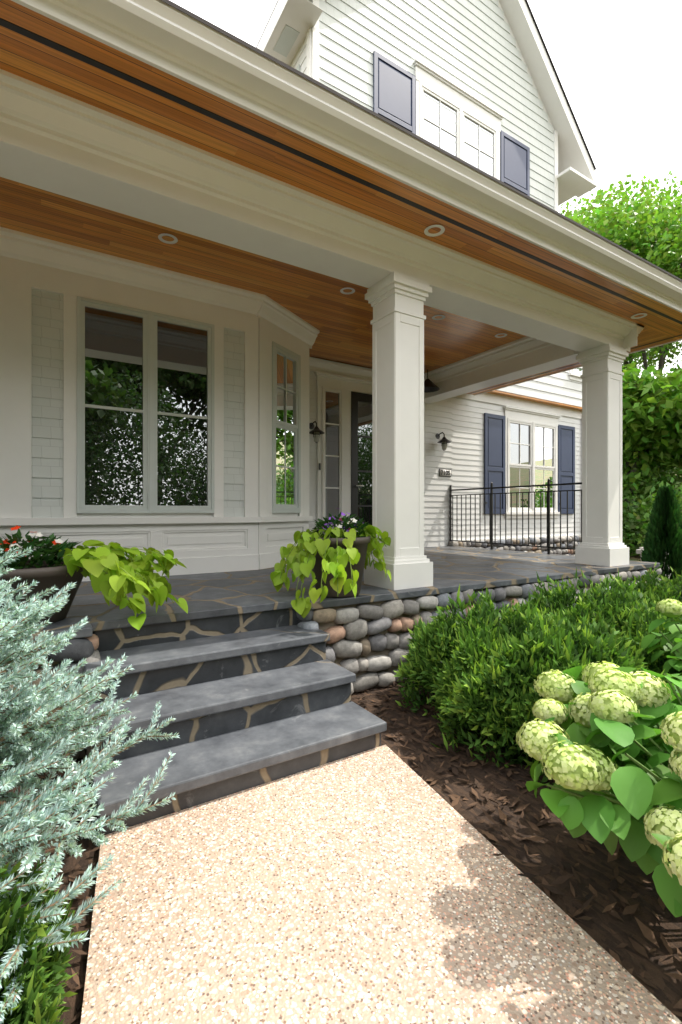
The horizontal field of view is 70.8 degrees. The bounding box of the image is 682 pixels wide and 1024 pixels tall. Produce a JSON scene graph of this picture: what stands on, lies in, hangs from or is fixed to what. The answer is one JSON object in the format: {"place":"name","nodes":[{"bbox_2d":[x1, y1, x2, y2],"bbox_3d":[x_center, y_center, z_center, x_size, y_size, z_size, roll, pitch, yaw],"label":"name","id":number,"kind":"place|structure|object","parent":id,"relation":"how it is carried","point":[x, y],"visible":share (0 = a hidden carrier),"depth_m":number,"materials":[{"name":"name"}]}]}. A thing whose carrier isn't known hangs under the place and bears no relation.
{"place":"outdoors","nodes":[
{"label":"outdoors","id":0,"kind":"place"},
{"bbox_2d":[0,474,681,1023],"bbox_3d":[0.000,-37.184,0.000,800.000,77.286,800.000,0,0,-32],"label":"ground","id":1,"kind":"structure","parent":0,"point":[668,992],"depth_m":1.82,"materials":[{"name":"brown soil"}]},
{"bbox_2d":[0,859,85,1023],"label":"yew shrub","id":2,"kind":"object","parent":1,"relation":"on","point":[42,970],"visible":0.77,"depth_m":1.04,"materials":[{"name":"green plant"}]},
{"bbox_2d":[1,638,93,762],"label":"fieldstone","id":3,"kind":"object","parent":1,"relation":"on","point":[76,651],"visible":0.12,"depth_m":2.47,"materials":[{"name":"stone"}]},
{"bbox_2d":[0,545,179,1023],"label":"blue spruce tree","id":4,"kind":"object","parent":1,"relation":"on","point":[11,732],"depth_m":1.37,"materials":[{"name":"teal plant"}]},
{"bbox_2d":[91,608,380,834],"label":"step risers","id":5,"kind":"object","parent":1,"relation":"on","point":[202,727],"visible":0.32,"depth_m":2.61,"materials":[{"name":"stone"}]},
{"bbox_2d":[25,568,649,819],"bbox_3d":[-1.702,0.986,3.913,11.260,0.648,4.160,0,0,-32],"label":"mortar","id":6,"kind":"object","parent":1,"relation":"on","point":[89,748],"visible":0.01,"depth_m":3.55,"materials":[{"name":"grey concrete"}]},
{"bbox_2d":[0,558,83,625],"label":"planter","id":7,"kind":"object","parent":6,"relation":"on","point":[59,577],"visible":0.41,"depth_m":2.53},
{"bbox_2d":[2,565,65,569],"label":"planter soil","id":8,"kind":"structure","parent":7,"relation":"in","point":[43,566],"depth_m":2.85,"materials":[{"name":"brown soil"}]},
{"bbox_2d":[0,529,82,568],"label":"flower foliage","id":9,"kind":"object","parent":8,"relation":"on","point":[46,549],"visible":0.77,"depth_m":2.61,"materials":[{"name":"green plant"}]},
{"bbox_2d":[0,526,63,556],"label":"flowers","id":10,"kind":"object","parent":9,"relation":"on","point":[56,541],"visible":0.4,"depth_m":2.67,"materials":[{"name":"plant"}]},
{"bbox_2d":[59,540,187,629],"bbox_3d":[-1.255,0.400,2.795,0.672,0.473,0.826,0,0,-32],"label":"sweet potato vine","id":11,"kind":"object","parent":8,"relation":"on","point":[115,583],"depth_m":2.67,"materials":[{"name":"green plant"}]},
{"bbox_2d":[81,634,100,668],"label":"stones","id":12,"kind":"object","parent":6,"relation":"on","point":[95,655],"visible":0.3,"depth_m":2.56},
{"bbox_2d":[83,624,386,817],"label":"step treads","id":13,"kind":"object","parent":6,"relation":"on","point":[203,762],"visible":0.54,"depth_m":2.47,"materials":[{"name":"stone"}]},
{"bbox_2d":[296,609,318,629],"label":"stones","id":14,"kind":"object","parent":6,"relation":"on","point":[307,623],"visible":0.28,"depth_m":3.25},
{"bbox_2d":[309,536,369,597],"bbox_3d":[-0.023,0.395,3.547,0.482,0.430,0.482,0,0,-32],"label":"planter","id":15,"kind":"object","parent":6,"relation":"on","point":[360,544],"visible":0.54,"depth_m":3.39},
{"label":"planter soil","id":16,"kind":"structure","parent":15,"relation":"in","visible":0},
{"bbox_2d":[270,524,390,617],"bbox_3d":[-0.001,0.396,3.477,0.951,0.635,0.680,0,0,-32],"label":"sweet potato vine","id":17,"kind":"object","parent":16,"relation":"on","point":[301,569],"depth_m":3.27,"materials":[{"name":"green plant"}]},
{"bbox_2d":[312,512,369,537],"bbox_3d":[0.001,0.089,3.556,0.442,0.215,0.469,0,0,-32],"label":"flower foliage","id":18,"kind":"object","parent":16,"relation":"on","point":[321,523],"visible":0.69,"depth_m":3.47,"materials":[{"name":"green plant"}]},
{"bbox_2d":[318,508,359,532],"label":"flowers","id":19,"kind":"object","parent":18,"relation":"attached to","point":[340,519],"visible":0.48,"depth_m":3.48,"materials":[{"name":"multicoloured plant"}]},
{"bbox_2d":[0,0,681,589],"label":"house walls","id":20,"kind":"structure","parent":1,"relation":"on","point":[60,144],"depth_m":3.99,"materials":[{"name":"white paint"}]},
{"bbox_2d":[77,25,300,512],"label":"window sashes","id":21,"kind":"object","parent":20,"relation":"attached to","point":[286,40],"depth_m":4.53,"materials":[{"name":"white wood"}]},
{"bbox_2d":[85,306,552,519],"bbox_3d":[0.853,-0.850,7.553,9.208,2.080,1.092,0,0,-43],"label":"window glass","id":22,"kind":"object","parent":21,"relation":"in","point":[113,378],"visible":0.8,"depth_m":4.61,"materials":[{"name":"clear glass"}]},
{"bbox_2d":[32,0,553,517],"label":"shingle siding","id":23,"kind":"object","parent":20,"relation":"attached to","point":[468,46],"visible":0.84,"depth_m":7.54,"materials":[{"name":"white wood"}]},
{"bbox_2d":[0,0,681,410],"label":"porch ceiling","id":24,"kind":"structure","parent":20,"relation":"on","point":[330,312],"depth_m":3.68,"materials":[{"name":"brown wood"}]},
{"bbox_2d":[0,18,681,553],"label":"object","id":25,"kind":"object","parent":20,"relation":"attached to","point":[428,386],"visible":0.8,"depth_m":6.70,"materials":[{"name":"black metal"}]},
{"bbox_2d":[314,432,446,449],"bbox_3d":[0.721,-1.130,7.679,2.634,0.220,0.094,0,0,-32],"label":"lantern glass","id":26,"kind":"object","parent":25,"relation":"in","point":[317,439],"visible":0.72,"depth_m":6.98,"materials":[{"name":"clear glass"}]},
{"bbox_2d":[358,401,371,524],"bbox_3d":[0.543,-0.645,7.754,0.940,2.470,0.001,0,0,-32],"label":"door glass","id":27,"kind":"object","parent":20,"relation":"attached to","point":[365,447],"visible":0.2,"depth_m":7.66,"materials":[{"name":"clear glass"}]},
{"bbox_2d":[158,225,646,485],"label":"light fixtures","id":28,"kind":"object","parent":20,"relation":"attached to","point":[427,233],"visible":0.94,"depth_m":4.04,"materials":[{"name":"white metal"}]},
{"bbox_2d":[162,0,681,280],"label":"roof shingles","id":29,"kind":"object","parent":20,"relation":"on","point":[202,20],"visible":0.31,"depth_m":3.05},
{"bbox_2d":[290,38,581,546],"bbox_3d":[0.484,-3.240,12.262,8.184,7.700,8.016,0,0,-32],"label":"lap siding","id":30,"kind":"object","parent":20,"relation":"attached to","point":[458,422],"visible":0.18,"depth_m":8.84,"materials":[{"name":"white wood"}]},
{"bbox_2d":[373,50,574,513],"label":"shutters","id":31,"kind":"object","parent":20,"relation":"attached to","point":[394,92],"visible":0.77,"depth_m":9.21,"materials":[{"name":"blue wood"}]},
{"bbox_2d":[423,91,581,370],"bbox_3d":[3.498,-5.095,9.424,5.180,4.230,0.001,0,0,-32],"label":"window glass","id":32,"kind":"object","parent":20,"relation":"attached to","point":[435,116],"visible":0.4,"depth_m":8.48,"materials":[{"name":"white glass"}]},
{"bbox_2d":[448,535,580,555],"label":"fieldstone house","id":33,"kind":"structure","parent":20,"relation":"attached to","point":[528,548],"depth_m":9.76,"materials":[{"name":"stone"}]},
{"bbox_2d":[466,327,675,394],"bbox_3d":[2.957,-2.155,7.148,0.810,0.030,3.310,0,0,-32],"label":"wood soffit return","id":34,"kind":"object","parent":20,"relation":"attached to","point":[646,336],"visible":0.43,"depth_m":6.20,"materials":[{"name":"brown wood"}]},
{"bbox_2d":[393,585,575,752],"bbox_3d":[0.979,0.890,3.083,1.227,0.877,1.256,0,0,20],"label":"yew shrub","id":35,"kind":"object","parent":1,"relation":"on","point":[431,645],"visible":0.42,"depth_m":3.00,"materials":[{"name":"green plant"}]},
{"bbox_2d":[312,567,661,694],"bbox_3d":[1.794,0.990,4.528,4.908,0.697,0.149,0,0,-32],"label":"fieldstone","id":36,"kind":"object","parent":1,"relation":"on","point":[356,626],"visible":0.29,"depth_m":3.56,"materials":[{"name":"stone"}]},
{"bbox_2d":[6,546,659,644],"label":"porch floor","id":37,"kind":"structure","parent":36,"relation":"on","point":[209,595],"depth_m":3.88,"materials":[{"name":"grey stone"}]},
{"bbox_2d":[430,601,668,788],"bbox_3d":[1.133,0.920,2.662,1.304,0.810,1.235,0,0,-3],"label":"yew shrub","id":38,"kind":"object","parent":1,"relation":"on","point":[503,677],"visible":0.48,"depth_m":2.48,"materials":[{"name":"green plant"}]},
{"bbox_2d":[517,567,679,637],"bbox_3d":[1.988,0.856,3.627,1.440,0.911,1.441,0,0,16],"label":"yew shrub","id":39,"kind":"object","parent":1,"relation":"on","point":[596,603],"visible":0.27,"depth_m":3.57,"materials":[{"name":"green plant"}]},
{"bbox_2d":[546,673,681,818],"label":"hydrangea stems","id":40,"kind":"object","parent":1,"relation":"on","point":[633,760],"visible":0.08,"depth_m":1.53,"materials":[{"name":"green plant"}]},
{"bbox_2d":[516,661,681,885],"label":"hydrangea flowers","id":41,"kind":"object","parent":40,"relation":"on","point":[616,694],"visible":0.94,"depth_m":1.53,"materials":[{"name":"green plant"}]},
{"bbox_2d":[526,666,681,916],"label":"hydrangea leaves","id":42,"kind":"object","parent":40,"relation":"on","point":[637,791],"visible":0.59,"depth_m":1.43,"materials":[{"name":"green plant"}]},
{"bbox_2d":[559,170,681,485],"bbox_3d":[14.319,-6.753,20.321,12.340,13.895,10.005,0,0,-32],"label":"tree leaves","id":43,"kind":"object","parent":1,"relation":"on","point":[658,229],"depth_m":18.32,"materials":[{"name":"green plant"}]},
{"bbox_2d":[622,494,647,555],"bbox_3d":[7.618,0.322,14.222,3.285,2.068,3.348,0,0,-32],"label":"understory bush","id":44,"kind":"object","parent":1,"relation":"on","point":[625,512],"visible":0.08,"depth_m":13.15,"materials":[{"name":"green plant"}]},
{"bbox_2d":[600,593,681,690],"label":"yew shrub","id":45,"kind":"object","parent":1,"relation":"on","point":[656,665],"visible":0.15,"depth_m":2.96,"materials":[{"name":"green plant"}]},
{"bbox_2d":[605,562,681,603],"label":"yew shrub","id":46,"kind":"object","parent":1,"relation":"on","point":[661,591],"visible":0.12,"depth_m":4.19,"materials":[{"name":"green plant"}]},
{"bbox_2d":[622,462,680,530],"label":"understory bush","id":47,"kind":"object","parent":1,"relation":"on","point":[650,483],"visible":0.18,"depth_m":15.85,"materials":[{"name":"green plant"}]},
{"bbox_2d":[622,477,681,555],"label":"understory bush","id":48,"kind":"object","parent":1,"relation":"on","point":[648,508],"visible":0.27,"depth_m":12.86,"materials":[{"name":"green plant"}]},
{"bbox_2d":[622,360,681,508],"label":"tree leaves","id":49,"kind":"object","parent":1,"relation":"on","point":[651,423],"depth_m":15.02,"materials":[{"name":"green plant"}]},
{"bbox_2d":[622,340,681,382],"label":"tree leaves","id":50,"kind":"object","parent":1,"relation":"on","point":[652,363],"depth_m":36.67,"materials":[{"name":"green plant"}]},
{"bbox_2d":[639,484,681,579],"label":"arborvitae shrub","id":51,"kind":"object","parent":1,"relation":"on","point":[663,537],"visible":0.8,"depth_m":6.03,"materials":[{"name":"green plant"}]},
{"bbox_2d":[654,570,681,589],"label":"yew shrub","id":52,"kind":"object","parent":1,"relation":"on","point":[675,581],"visible":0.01,"depth_m":5.06,"materials":[{"name":"green plant"}]},
{"bbox_2d":[657,617,681,660],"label":"plant stems","id":53,"kind":"object","parent":1,"relation":"on","point":[670,649],"visible":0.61,"depth_m":2.68,"materials":[{"name":"green plant"}]},
{"bbox_2d":[641,619,681,678],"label":"hydrangea leaves","id":54,"kind":"object","parent":53,"relation":"on","point":[650,641],"visible":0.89,"depth_m":2.68,"materials":[{"name":"green plant"}]},
{"bbox_2d":[655,599,681,616],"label":"hydrangea flowers","id":55,"kind":"object","parent":53,"relation":"on","point":[671,608],"visible":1,"depth_m":2.67,"materials":[{"name":"green plant"}]},
{"bbox_2d":[657,363,681,427],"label":"tree leaves","id":56,"kind":"object","parent":1,"relation":"on","point":[675,369],"visible":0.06,"depth_m":15.80,"materials":[{"name":"green plant"}]},
{"bbox_2d":[81,745,681,1023],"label":"walkway path","id":57,"kind":"structure","parent":0,"point":[374,886],"depth_m":1.49,"materials":[{"name":"beige concrete"}]},
{"bbox_2d":[170,0,681,378],"label":"sky","id":58,"kind":"structure","parent":0,"point":[617,63],"materials":[{"name":"white"}]}
]}

